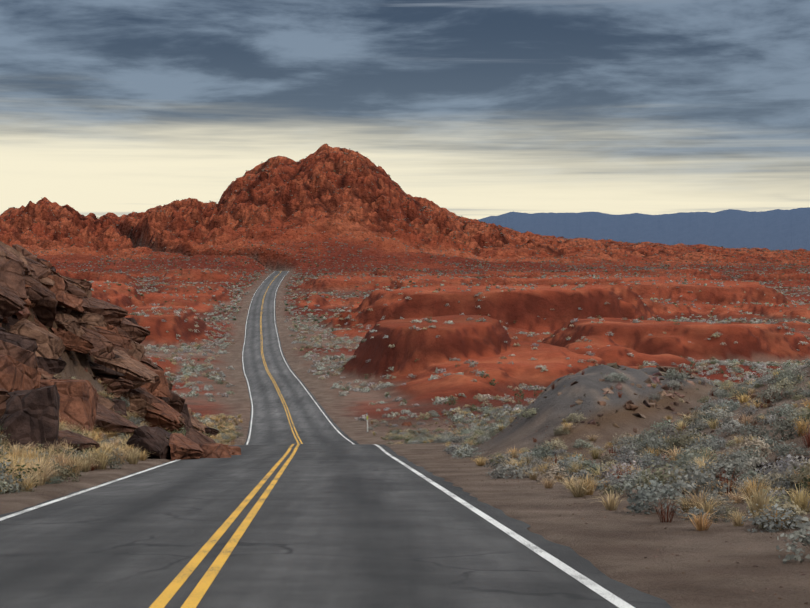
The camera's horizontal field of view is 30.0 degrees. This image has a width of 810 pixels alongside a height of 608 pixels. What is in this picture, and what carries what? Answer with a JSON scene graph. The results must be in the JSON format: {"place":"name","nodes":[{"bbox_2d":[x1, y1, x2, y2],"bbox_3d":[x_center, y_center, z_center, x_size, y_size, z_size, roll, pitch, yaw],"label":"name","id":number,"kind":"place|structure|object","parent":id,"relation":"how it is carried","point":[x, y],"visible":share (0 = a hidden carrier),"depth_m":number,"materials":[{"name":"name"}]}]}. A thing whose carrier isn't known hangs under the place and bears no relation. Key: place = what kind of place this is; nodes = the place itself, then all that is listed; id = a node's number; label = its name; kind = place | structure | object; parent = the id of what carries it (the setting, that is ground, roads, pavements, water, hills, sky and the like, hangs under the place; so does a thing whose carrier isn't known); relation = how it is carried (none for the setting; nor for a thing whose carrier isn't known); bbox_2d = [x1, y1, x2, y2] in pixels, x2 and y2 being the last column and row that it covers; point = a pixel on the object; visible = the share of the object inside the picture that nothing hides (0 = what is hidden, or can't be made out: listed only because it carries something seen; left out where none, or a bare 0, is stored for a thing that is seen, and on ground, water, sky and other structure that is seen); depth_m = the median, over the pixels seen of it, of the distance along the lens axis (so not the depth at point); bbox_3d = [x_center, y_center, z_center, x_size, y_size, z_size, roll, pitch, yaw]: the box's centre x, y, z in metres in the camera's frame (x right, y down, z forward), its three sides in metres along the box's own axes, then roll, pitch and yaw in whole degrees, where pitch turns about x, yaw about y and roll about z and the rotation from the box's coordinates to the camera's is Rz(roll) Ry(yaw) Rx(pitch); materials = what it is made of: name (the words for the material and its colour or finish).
{"place":"outdoors","nodes":[
{"label":"outdoors","id":0,"kind":"place"},
{"bbox_2d":[0,271,671,607],"bbox_3d":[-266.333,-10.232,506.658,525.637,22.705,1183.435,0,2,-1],"label":"road asphalt","id":1,"kind":"structure","parent":0,"point":[339,520],"depth_m":17.24,"materials":[{"name":"grey asphalt"}]},
{"bbox_2d":[0,272,273,520],"bbox_3d":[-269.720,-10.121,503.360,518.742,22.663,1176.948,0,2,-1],"label":"edge line","id":2,"kind":"object","parent":1,"relation":"on","point":[35,507],"visible":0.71,"depth_m":30.87,"materials":[{"name":"white paint"}]},
{"bbox_2d":[149,279,298,607],"bbox_3d":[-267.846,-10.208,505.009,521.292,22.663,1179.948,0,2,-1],"label":"line","id":3,"kind":"object","parent":1,"relation":"on","point":[162,600],"visible":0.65,"depth_m":15.83,"materials":[{"name":"yellow paint"}]},
{"bbox_2d":[181,271,302,607],"bbox_3d":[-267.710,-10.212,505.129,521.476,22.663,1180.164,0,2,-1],"label":"line","id":4,"kind":"object","parent":1,"relation":"on","point":[196,595],"visible":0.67,"depth_m":15.93,"materials":[{"name":"yellow paint"}]},
{"bbox_2d":[274,271,634,607],"bbox_3d":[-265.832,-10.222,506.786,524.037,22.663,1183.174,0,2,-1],"label":"edge line","id":5,"kind":"object","parent":1,"relation":"on","point":[599,590],"visible":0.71,"depth_m":16.16,"materials":[{"name":"white paint"}]},
{"bbox_2d":[0,144,809,607],"bbox_3d":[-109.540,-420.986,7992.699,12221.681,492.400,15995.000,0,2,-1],"label":"desert ground","id":6,"kind":"structure","parent":0,"point":[604,540],"depth_m":316.09,"materials":[{"name":"red soil"}]},
{"bbox_2d":[0,358,809,563],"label":"shrubs","id":7,"kind":"object","parent":6,"relation":"on","point":[22,469],"visible":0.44,"depth_m":31.26,"materials":[{"name":"grey plant"}]},
{"bbox_2d":[0,241,809,474],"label":"outcrop rock","id":8,"kind":"object","parent":6,"relation":"on","point":[37,398],"visible":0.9,"depth_m":58.05,"materials":[{"name":"brown stone"}]},
{"bbox_2d":[0,143,809,326],"bbox_3d":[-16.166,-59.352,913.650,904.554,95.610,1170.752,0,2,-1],"label":"shrubs","id":9,"kind":"object","parent":6,"relation":"on","point":[216,308],"visible":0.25,"depth_m":601.95,"materials":[{"name":"plant"}]},
{"bbox_2d":[2,296,809,603],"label":"rubble","id":10,"kind":"object","parent":6,"relation":"on","point":[26,314],"visible":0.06,"depth_m":46.87,"materials":[{"name":"grey stone"}]},
{"bbox_2d":[128,285,809,422],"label":"shrubs","id":11,"kind":"object","parent":6,"relation":"on","point":[189,370],"visible":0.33,"depth_m":197.00,"materials":[{"name":"grey plant"}]},
{"bbox_2d":[0,0,809,219],"label":"sky","id":12,"kind":"structure","parent":0,"point":[476,109],"materials":[{"name":"grey"}]}
]}

